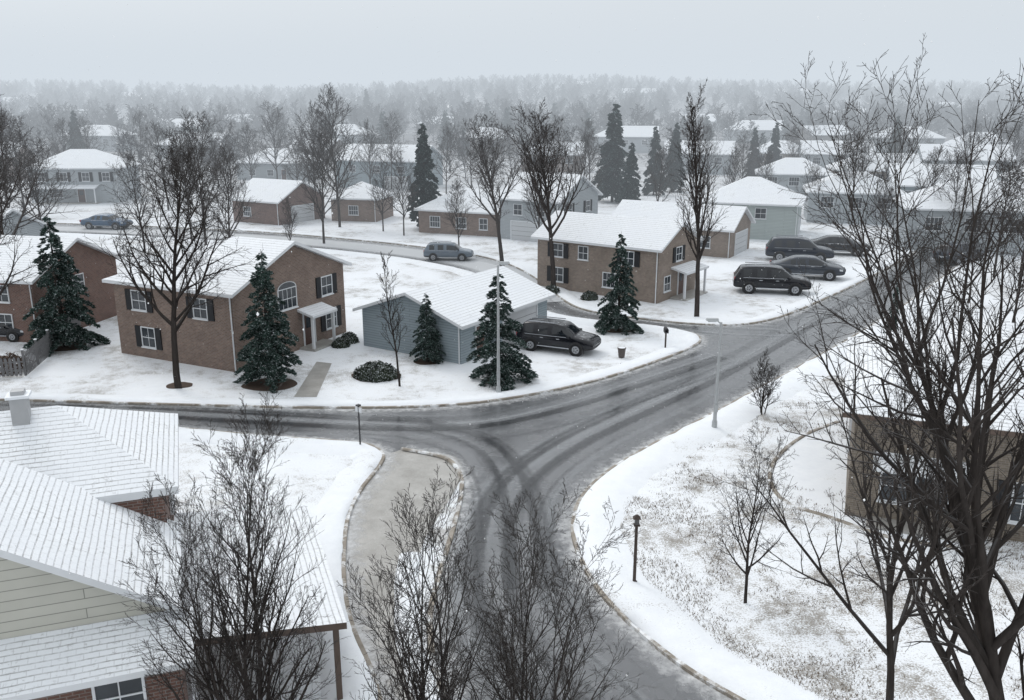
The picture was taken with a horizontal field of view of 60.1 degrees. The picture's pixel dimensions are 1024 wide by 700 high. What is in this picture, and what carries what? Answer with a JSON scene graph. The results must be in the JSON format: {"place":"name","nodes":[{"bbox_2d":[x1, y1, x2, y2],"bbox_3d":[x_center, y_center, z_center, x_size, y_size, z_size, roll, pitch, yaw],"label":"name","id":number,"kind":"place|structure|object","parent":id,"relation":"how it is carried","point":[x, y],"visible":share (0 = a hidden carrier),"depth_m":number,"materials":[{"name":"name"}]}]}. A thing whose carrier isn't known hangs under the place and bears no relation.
{"place":"outdoors","nodes":[
{"label":"outdoors","id":0,"kind":"place"},
{"bbox_2d":[294,362,461,699],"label":"pavement","id":1,"kind":"structure","parent":0,"point":[405,469],"depth_m":35.49,"materials":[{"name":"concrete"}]},
{"bbox_2d":[0,224,963,699],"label":"road","id":2,"kind":"structure","parent":0,"point":[572,438],"depth_m":44.01,"materials":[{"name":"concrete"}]},
{"bbox_2d":[79,213,132,229],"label":"parked car","id":3,"kind":"object","parent":2,"relation":"on","point":[100,220],"visible":0.81,"depth_m":113.50,"materials":[{"name":"blue paint"}]},
{"bbox_2d":[423,242,473,260],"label":"parked wagon","id":4,"kind":"object","parent":2,"relation":"on","point":[436,251],"visible":1,"depth_m":91.17,"materials":[{"name":"silver metal"}]},
{"bbox_2d":[0,223,957,699],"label":"kerb","id":5,"kind":"structure","parent":2,"relation":"on","point":[614,609],"depth_m":41.50,"materials":[{"name":"concrete"}]},
{"bbox_2d":[0,0,1022,679],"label":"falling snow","id":6,"kind":"structure","parent":0,"point":[552,240],"depth_m":34.81,"materials":[{"name":"white"}]},
{"bbox_2d":[0,88,1023,699],"bbox_3d":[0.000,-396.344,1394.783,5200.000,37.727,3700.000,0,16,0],"label":"ground","id":7,"kind":"structure","parent":0,"point":[110,368],"depth_m":61.02,"materials":[{"name":"snow"}]},
{"bbox_2d":[0,108,46,211],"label":"bare tree","id":8,"kind":"object","parent":7,"relation":"on","point":[6,154],"visible":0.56,"depth_m":94.16,"materials":[{"name":"brown plant"}]},
{"bbox_2d":[0,120,48,295],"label":"bare tree","id":9,"kind":"object","parent":7,"relation":"on","point":[6,284],"visible":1,"depth_m":51.28,"materials":[{"name":"brown plant"}]},
{"bbox_2d":[0,93,68,234],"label":"bare tree","id":10,"kind":"object","parent":7,"relation":"on","point":[16,194],"visible":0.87,"depth_m":75.46,"materials":[{"name":"brown plant"}]},
{"bbox_2d":[2,129,80,220],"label":"bare tree","id":11,"kind":"object","parent":7,"relation":"on","point":[37,193],"visible":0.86,"depth_m":94.44,"materials":[{"name":"brown plant"}]},
{"bbox_2d":[20,313,80,375],"bbox_3d":[-30.703,-1.165,60.036,0.200,1.650,14.435,-3,16,-10],"label":"wooden fence","id":12,"kind":"object","parent":7,"relation":"on","point":[37,356],"visible":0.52,"depth_m":55.41,"materials":[{"name":"grey wood"}]},
{"bbox_2d":[0,242,116,341],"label":"walls","id":13,"kind":"structure","parent":7,"relation":"on","point":[92,265],"depth_m":64.58,"materials":[{"name":"red brick"}]},
{"bbox_2d":[0,235,123,284],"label":"roof","id":14,"kind":"structure","parent":13,"relation":"on","point":[22,262],"depth_m":61.88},
{"bbox_2d":[28,165,141,202],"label":"walls","id":15,"kind":"structure","parent":7,"relation":"on","point":[102,196],"depth_m":143.38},
{"bbox_2d":[35,169,119,201],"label":"openings","id":16,"kind":"object","parent":15,"relation":"attached to","point":[88,176],"visible":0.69,"depth_m":142.77,"materials":[{"name":"white glass"}]},
{"bbox_2d":[27,149,140,169],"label":"roof","id":17,"kind":"structure","parent":15,"relation":"on","point":[77,158],"depth_m":143.87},
{"bbox_2d":[31,494,188,699],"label":"walls","id":18,"kind":"structure","parent":7,"relation":"on","point":[137,505],"depth_m":21.05,"materials":[{"name":"red brick"}]},
{"bbox_2d":[0,405,195,699],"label":"roof","id":19,"kind":"structure","parent":18,"relation":"on","point":[64,486],"depth_m":22.43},
{"bbox_2d":[4,388,31,425],"bbox_3d":[-14.300,1.803,25.752,0.610,1.350,0.610,-6,17,-19],"label":"chimney","id":20,"kind":"object","parent":19,"relation":"on","point":[19,404],"visible":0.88,"depth_m":25.52,"materials":[{"name":"metal"}]},
{"bbox_2d":[0,557,164,639],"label":"gable siding","id":21,"kind":"object","parent":19,"relation":"attached to","point":[33,600],"visible":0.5,"depth_m":20.63,"materials":[{"name":"plastic"}]},
{"bbox_2d":[91,495,197,699],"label":"openings","id":22,"kind":"object","parent":18,"relation":"attached to","point":[133,689],"visible":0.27,"depth_m":20.62,"materials":[{"name":"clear glass"}]},
{"bbox_2d":[98,149,174,250],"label":"bare tree","id":23,"kind":"object","parent":7,"relation":"on","point":[136,198],"visible":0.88,"depth_m":94.55,"materials":[{"name":"brown plant"}]},
{"bbox_2d":[167,106,236,245],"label":"bare tree","id":24,"kind":"object","parent":7,"relation":"on","point":[193,134],"visible":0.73,"depth_m":93.12,"materials":[{"name":"brown plant"}]},
{"bbox_2d":[193,142,264,237],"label":"bare tree","id":25,"kind":"object","parent":7,"relation":"on","point":[228,197],"visible":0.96,"depth_m":85.88,"materials":[{"name":"brown plant"}]},
{"bbox_2d":[113,246,345,371],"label":"walls","id":26,"kind":"structure","parent":7,"relation":"on","point":[207,344],"depth_m":56.19,"materials":[{"name":"brown brick"}]},
{"bbox_2d":[102,236,351,297],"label":"roof","id":27,"kind":"structure","parent":26,"relation":"on","point":[274,250],"depth_m":55.89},
{"bbox_2d":[124,273,341,370],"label":"openings","id":28,"kind":"object","parent":26,"relation":"attached to","point":[151,338],"visible":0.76,"depth_m":56.85,"materials":[{"name":"black glass"}]},
{"bbox_2d":[115,383,350,699],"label":"bare tree","id":29,"kind":"object","parent":7,"relation":"on","point":[247,684],"visible":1,"depth_m":19.14,"materials":[{"name":"brown plant"}]},
{"bbox_2d":[174,506,346,699],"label":"carport","id":30,"kind":"object","parent":7,"relation":"on","point":[331,610],"visible":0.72,"depth_m":25.82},
{"bbox_2d":[252,100,302,178],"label":"bare tree","id":31,"kind":"object","parent":7,"relation":"on","point":[275,150],"visible":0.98,"depth_m":163.40,"materials":[{"name":"brown plant"}]},
{"bbox_2d":[232,183,324,224],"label":"walls","id":32,"kind":"structure","parent":7,"relation":"on","point":[268,215],"depth_m":119.45,"materials":[{"name":"red brick"}]},
{"bbox_2d":[230,178,328,203],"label":"roof","id":33,"kind":"structure","parent":32,"relation":"on","point":[270,191],"depth_m":120.10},
{"bbox_2d":[236,163,321,180],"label":"walls","id":34,"kind":"structure","parent":7,"relation":"on","point":[261,170],"depth_m":184.47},
{"bbox_2d":[297,302,336,351],"bbox_3d":[-13.019,-1.589,59.512,1.290,2.750,2.600,8,17,25],"label":"porch","id":35,"kind":"object","parent":7,"relation":"on","point":[316,310],"visible":0.88,"depth_m":59.16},
{"bbox_2d":[290,102,352,186],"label":"bare tree","id":36,"kind":"object","parent":7,"relation":"on","point":[304,133],"visible":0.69,"depth_m":136.13,"materials":[{"name":"brown plant"}]},
{"bbox_2d":[290,128,361,243],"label":"bare tree","id":37,"kind":"object","parent":7,"relation":"on","point":[321,172],"visible":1,"depth_m":100.25,"materials":[{"name":"brown plant"}]},
{"bbox_2d":[290,82,367,226],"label":"bare tree","id":38,"kind":"object","parent":7,"relation":"on","point":[332,126],"visible":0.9,"depth_m":113.05,"materials":[{"name":"brown plant"}]},
{"bbox_2d":[54,328,629,390],"bbox_3d":[-10.728,0.599,56.771,40.990,0.001,13.036,-2,16,-6],"label":"mulch bed","id":39,"kind":"object","parent":7,"relation":"on","point":[257,385],"visible":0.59,"depth_m":52.10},
{"bbox_2d":[22,217,110,356],"bbox_3d":[-29.991,-4.242,58.558,5.459,9.624,4.887,-9,18,-30],"label":"pine tree","id":40,"kind":"object","parent":39,"relation":"on","point":[64,329],"visible":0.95,"depth_m":58.12,"materials":[{"name":"green plant"}]},
{"bbox_2d":[80,126,263,388],"bbox_3d":[-18.614,-4.838,49.340,7.939,14.900,7.231,-14,21,-41],"label":"bare tree","id":41,"kind":"object","parent":39,"relation":"on","point":[175,171],"visible":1,"depth_m":48.56,"materials":[{"name":"brown plant"}]},
{"bbox_2d":[233,249,302,393],"bbox_3d":[-14.000,-1.659,50.630,4.066,8.292,4.407,-9,18,-29],"label":"pine tree","id":42,"kind":"object","parent":39,"relation":"on","point":[272,360],"visible":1,"depth_m":50.19,"materials":[{"name":"green plant"}]},
{"bbox_2d":[353,360,400,382],"bbox_3d":[-8.093,1.166,52.880,2.343,1.163,2.306,-14,21,-40],"label":"evergreen shrub","id":43,"kind":"object","parent":39,"relation":"on","point":[380,370],"visible":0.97,"depth_m":52.39,"materials":[{"name":"green plant"}]},
{"bbox_2d":[409,293,445,363],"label":"pine tree","id":44,"kind":"object","parent":39,"relation":"on","point":[427,338],"visible":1,"depth_m":55.48,"materials":[{"name":"green plant"}]},
{"bbox_2d":[466,274,538,391],"bbox_3d":[-0.790,-1.195,51.868,4.635,7.058,4.150,15,21,42],"label":"pine tree","id":45,"kind":"object","parent":39,"relation":"on","point":[515,363],"visible":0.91,"depth_m":51.50,"materials":[{"name":"green plant"}]},
{"bbox_2d":[594,231,643,335],"bbox_3d":[7.721,-4.594,62.891,3.770,7.699,3.375,4,16,14],"label":"pine tree","id":46,"kind":"object","parent":39,"relation":"on","point":[616,319],"visible":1,"depth_m":62.68,"materials":[{"name":"green plant"}]},
{"bbox_2d":[331,196,392,221],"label":"walls","id":47,"kind":"structure","parent":7,"relation":"on","point":[368,215],"depth_m":121.48,"materials":[{"name":"brown brick"}]},
{"bbox_2d":[352,118,382,183],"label":"bare tree","id":48,"kind":"object","parent":7,"relation":"on","point":[372,166],"visible":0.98,"depth_m":153.54,"materials":[{"name":"brown plant"}]},
{"bbox_2d":[366,159,409,230],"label":"bare tree","id":49,"kind":"object","parent":7,"relation":"on","point":[382,165],"visible":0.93,"depth_m":110.81,"materials":[{"name":"brown plant"}]},
{"bbox_2d":[336,147,442,189],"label":"walls","id":50,"kind":"structure","parent":7,"relation":"on","point":[364,177],"depth_m":167.30,"materials":[{"name":"grey"}]},
{"bbox_2d":[334,144,445,162],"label":"roof","id":51,"kind":"structure","parent":50,"relation":"on","point":[408,154],"depth_m":167.58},
{"bbox_2d":[376,250,410,385],"bbox_3d":[-6.727,-1.619,49.995,1.908,8.374,1.856,0,16,0],"label":"bare tree","id":52,"kind":"object","parent":7,"relation":"on","point":[393,329],"visible":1,"depth_m":49.88,"materials":[{"name":"brown plant"}]},
{"bbox_2d":[374,153,422,235],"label":"bare tree","id":53,"kind":"object","parent":7,"relation":"on","point":[400,170],"visible":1,"depth_m":107.44,"materials":[{"name":"brown plant"}]},
{"bbox_2d":[274,458,540,699],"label":"bare tree","id":54,"kind":"object","parent":7,"relation":"on","point":[408,652],"visible":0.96,"depth_m":17.59,"materials":[{"name":"brown plant"}]},
{"bbox_2d":[406,121,441,226],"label":"pine tree","id":55,"kind":"object","parent":7,"relation":"on","point":[427,192],"visible":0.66,"depth_m":112.22,"materials":[{"name":"green plant"}]},
{"bbox_2d":[352,266,555,363],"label":"grey garage","id":56,"kind":"structure","parent":7,"relation":"on","point":[455,315],"depth_m":58.26,"materials":[{"name":"blue"}]},
{"bbox_2d":[438,178,471,245],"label":"bare tree","id":57,"kind":"object","parent":7,"relation":"on","point":[455,203],"visible":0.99,"depth_m":95.43,"materials":[{"name":"brown plant"}]},
{"bbox_2d":[418,211,499,236],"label":"walls","id":58,"kind":"structure","parent":7,"relation":"on","point":[424,225],"depth_m":109.43,"materials":[{"name":"brown brick"}]},
{"bbox_2d":[414,187,501,214],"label":"roof","id":59,"kind":"structure","parent":58,"relation":"on","point":[437,205],"depth_m":109.83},
{"bbox_2d":[446,113,538,265],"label":"bare tree","id":60,"kind":"object","parent":7,"relation":"on","point":[485,166],"visible":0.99,"depth_m":86.02,"materials":[{"name":"brown plant"}]},
{"bbox_2d":[0,221,994,699],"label":"snow bank","id":61,"kind":"structure","parent":7,"relation":"on","point":[662,619],"depth_m":37.95,"materials":[{"name":"snow"}]},
{"bbox_2d":[498,97,592,285],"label":"bare tree","id":62,"kind":"object","parent":61,"relation":"on","point":[547,190],"visible":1,"depth_m":73.43,"materials":[{"name":"brown plant"}]},
{"bbox_2d":[0,73,1023,145],"bbox_3d":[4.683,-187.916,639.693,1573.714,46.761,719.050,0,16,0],"label":"distant woodland","id":63,"kind":"object","parent":7,"relation":"on","point":[402,100],"visible":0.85,"depth_m":514.26,"materials":[{"name":"plant"}]},
{"bbox_2d":[0,104,1023,186],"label":"background trees","id":64,"kind":"object","parent":7,"relation":"on","point":[122,145],"visible":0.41,"depth_m":231.01,"materials":[{"name":"plant"}]},
{"bbox_2d":[2,74,1023,156],"bbox_3d":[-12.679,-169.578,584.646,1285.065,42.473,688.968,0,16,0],"label":"distant conifers","id":65,"kind":"object","parent":7,"relation":"on","point":[506,114],"visible":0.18,"depth_m":366.25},
{"bbox_2d":[425,480,658,699],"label":"bare tree","id":66,"kind":"object","parent":7,"relation":"on","point":[514,683],"visible":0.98,"depth_m":17.35,"materials":[{"name":"brown plant"}]},
{"bbox_2d":[500,178,597,238],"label":"walls","id":67,"kind":"structure","parent":7,"relation":"on","point":[588,193],"depth_m":105.41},
{"bbox_2d":[496,172,602,203],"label":"roof","id":68,"kind":"structure","parent":67,"relation":"on","point":[513,195],"depth_m":104.72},
{"bbox_2d":[510,199,591,241],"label":"openings","id":69,"kind":"object","parent":67,"relation":"attached to","point":[523,230],"visible":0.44,"depth_m":104.64,"materials":[{"name":"white glass"}]},
{"bbox_2d":[516,315,600,356],"bbox_3d":[3.103,-0.970,58.741,5.471,2.050,2.509,7,17,23],"label":"parked suv","id":70,"kind":"object","parent":7,"relation":"on","point":[574,339],"visible":0.96,"depth_m":57.96,"materials":[{"name":"black paint"}]},
{"bbox_2d":[591,102,627,202],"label":"pine tree","id":71,"kind":"object","parent":7,"relation":"on","point":[613,152],"visible":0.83,"depth_m":142.39,"materials":[{"name":"green plant"}]},
{"bbox_2d":[537,227,696,303],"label":"walls","id":72,"kind":"structure","parent":7,"relation":"on","point":[584,276],"depth_m":74.85,"materials":[{"name":"beige brick"}]},
{"bbox_2d":[547,242,685,303],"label":"openings","id":73,"kind":"object","parent":72,"relation":"attached to","point":[561,251],"visible":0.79,"depth_m":75.04,"materials":[{"name":"black glass"}]},
{"bbox_2d":[531,210,703,252],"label":"roof","id":74,"kind":"structure","parent":72,"relation":"on","point":[651,235],"depth_m":75.06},
{"bbox_2d":[618,142,642,201],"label":"pine tree","id":75,"kind":"object","parent":7,"relation":"on","point":[629,189],"visible":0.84,"depth_m":136.53,"materials":[{"name":"green plant"}]},
{"bbox_2d":[641,125,666,195],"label":"pine tree","id":76,"kind":"object","parent":7,"relation":"on","point":[655,143],"visible":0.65,"depth_m":153.68,"materials":[{"name":"green plant"}]},
{"bbox_2d":[663,122,685,192],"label":"pine tree","id":77,"kind":"object","parent":7,"relation":"on","point":[676,163],"visible":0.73,"depth_m":159.40,"materials":[{"name":"green plant"}]},
{"bbox_2d":[669,260,708,300],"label":"porch","id":78,"kind":"object","parent":7,"relation":"on","point":[687,268],"visible":0.95,"depth_m":74.39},
{"bbox_2d":[667,79,733,316],"bbox_3d":[13.859,-10.840,65.279,4.976,17.797,4.353,0,16,0],"label":"bare tree","id":79,"kind":"object","parent":7,"relation":"on","point":[697,205],"visible":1,"depth_m":64.89,"materials":[{"name":"brown plant"}]},
{"bbox_2d":[695,213,750,257],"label":"walls","id":80,"kind":"structure","parent":7,"relation":"on","point":[719,242],"depth_m":93.73,"materials":[{"name":"beige brick"}]},
{"bbox_2d":[612,199,755,232],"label":"roof","id":81,"kind":"structure","parent":80,"relation":"on","point":[668,211],"depth_m":96.95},
{"bbox_2d":[713,204,801,239],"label":"walls","id":82,"kind":"structure","parent":7,"relation":"on","point":[780,221],"depth_m":104.74,"materials":[{"name":"grey"}]},
{"bbox_2d":[698,176,806,206],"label":"roof","id":83,"kind":"structure","parent":82,"relation":"on","point":[753,190],"depth_m":106.33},
{"bbox_2d":[732,262,811,295],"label":"parked suv","id":84,"kind":"object","parent":7,"relation":"on","point":[753,277],"visible":1,"depth_m":75.52,"materials":[{"name":"black paint"}]},
{"bbox_2d":[759,175,827,194],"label":"walls","id":85,"kind":"structure","parent":7,"relation":"on","point":[784,182],"depth_m":151.14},
{"bbox_2d":[755,157,832,175],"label":"roof","id":86,"kind":"structure","parent":85,"relation":"on","point":[789,166],"depth_m":151.87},
{"bbox_2d":[765,235,834,260],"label":"parked suv","id":87,"kind":"object","parent":7,"relation":"on","point":[779,247],"visible":0.91,"depth_m":90.48,"materials":[{"name":"black paint"}]},
{"bbox_2d":[770,255,845,280],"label":"parked car","id":88,"kind":"object","parent":7,"relation":"on","point":[816,265],"visible":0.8,"depth_m":81.66,"materials":[{"name":"paint"}]},
{"bbox_2d":[799,147,851,168],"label":"walls","id":89,"kind":"structure","parent":7,"relation":"on","point":[825,159],"depth_m":199.36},
{"bbox_2d":[797,140,875,154],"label":"roof","id":90,"kind":"structure","parent":89,"relation":"on","point":[815,145],"depth_m":200.61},
{"bbox_2d":[804,193,895,224],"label":"walls","id":91,"kind":"structure","parent":7,"relation":"on","point":[809,202],"depth_m":119.28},
{"bbox_2d":[803,171,906,194],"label":"roof","id":92,"kind":"structure","parent":91,"relation":"on","point":[829,184],"depth_m":119.44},
{"bbox_2d":[705,269,1005,699],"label":"bare tree","id":93,"kind":"object","parent":7,"relation":"on","point":[890,651],"visible":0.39,"depth_m":18.41,"materials":[{"name":"brown plant"}]},
{"bbox_2d":[748,34,1023,699],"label":"bare tree","id":94,"kind":"object","parent":7,"relation":"on","point":[983,642],"visible":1,"depth_m":14.34,"materials":[{"name":"brown plant"}]},
{"bbox_2d":[900,187,926,190],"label":"walls","id":95,"kind":"structure","parent":7,"relation":"on","point":[909,188],"depth_m":125.25,"materials":[{"name":"grey"}]},
{"bbox_2d":[886,163,996,186],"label":"roof","id":96,"kind":"structure","parent":95,"relation":"on","point":[910,181],"depth_m":125.78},
{"bbox_2d":[845,419,1023,541],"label":"walls","id":97,"kind":"structure","parent":7,"relation":"on","point":[1003,463],"depth_m":34.11,"materials":[{"name":"beige brick"}]},
{"bbox_2d":[843,322,1023,437],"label":"roof","id":98,"kind":"structure","parent":97,"relation":"on","point":[871,365],"depth_m":34.97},
{"bbox_2d":[846,418,1023,525],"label":"openings","id":99,"kind":"object","parent":97,"relation":"attached to","point":[1013,519],"visible":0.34,"depth_m":33.18,"materials":[{"name":"glass"}]},
{"bbox_2d":[928,148,985,220],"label":"bare tree","id":100,"kind":"object","parent":7,"relation":"on","point":[959,164],"visible":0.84,"depth_m":94.76,"materials":[{"name":"brown plant"}]},
{"bbox_2d":[892,205,1023,255],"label":"walls","id":101,"kind":"structure","parent":7,"relation":"on","point":[915,224],"depth_m":95.77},
{"bbox_2d":[893,180,1023,212],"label":"roof","id":102,"kind":"structure","parent":101,"relation":"on","point":[937,204],"depth_m":96.41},
{"bbox_2d":[917,148,1013,180],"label":"walls","id":103,"kind":"structure","parent":7,"relation":"on","point":[975,163],"depth_m":171.04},
{"bbox_2d":[914,144,1015,161],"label":"roof","id":104,"kind":"structure","parent":103,"relation":"on","point":[926,148],"depth_m":173.21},
{"bbox_2d":[946,206,998,302],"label":"bare tree","id":105,"kind":"object","parent":7,"relation":"on","point":[976,244],"visible":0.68,"depth_m":71.42,"materials":[{"name":"brown plant"}]},
{"bbox_2d":[961,158,1023,277],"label":"bare tree","id":106,"kind":"object","parent":7,"relation":"on","point":[999,210],"visible":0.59,"depth_m":81.46,"materials":[{"name":"brown plant"}]},
{"bbox_2d":[993,213,1023,322],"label":"bare tree","id":107,"kind":"object","parent":7,"relation":"on","point":[1017,279],"visible":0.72,"depth_m":61.02,"materials":[{"name":"brown plant"}]},
{"bbox_2d":[0,0,1023,96],"label":"sky","id":108,"kind":"structure","parent":0,"point":[167,40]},
{"bbox_2d":[620,375,1023,699],"bbox_3d":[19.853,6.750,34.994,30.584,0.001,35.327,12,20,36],"label":"lawn","id":109,"kind":"structure","parent":0,"point":[764,623],"depth_m":30.69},
{"bbox_2d":[712,415,795,602],"bbox_3d":[7.732,5.269,28.294,2.619,6.853,2.791,0,16,0],"label":"bare tree","id":110,"kind":"object","parent":109,"relation":"on","point":[746,572],"visible":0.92,"depth_m":28.20,"materials":[{"name":"brown plant"}]},
{"bbox_2d":[747,348,782,414],"bbox_3d":[13.235,1.811,46.345,1.909,3.717,2.115,7,17,23],"label":"bare shrub","id":111,"kind":"object","parent":109,"relation":"on","point":[766,391],"visible":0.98,"depth_m":46.33,"materials":[{"name":"brown plant"}]},
{"bbox_2d":[768,419,951,547],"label":"garden path","id":112,"kind":"structure","parent":109,"relation":"on","point":[820,475],"depth_m":39.18,"materials":[{"name":"snow"}]},
{"bbox_2d":[866,451,969,541],"bbox_3d":[15.607,5.593,33.770,3.600,2.900,0.890,6,17,20],"label":"porch","id":113,"kind":"object","parent":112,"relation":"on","point":[905,530],"visible":0.25,"depth_m":33.84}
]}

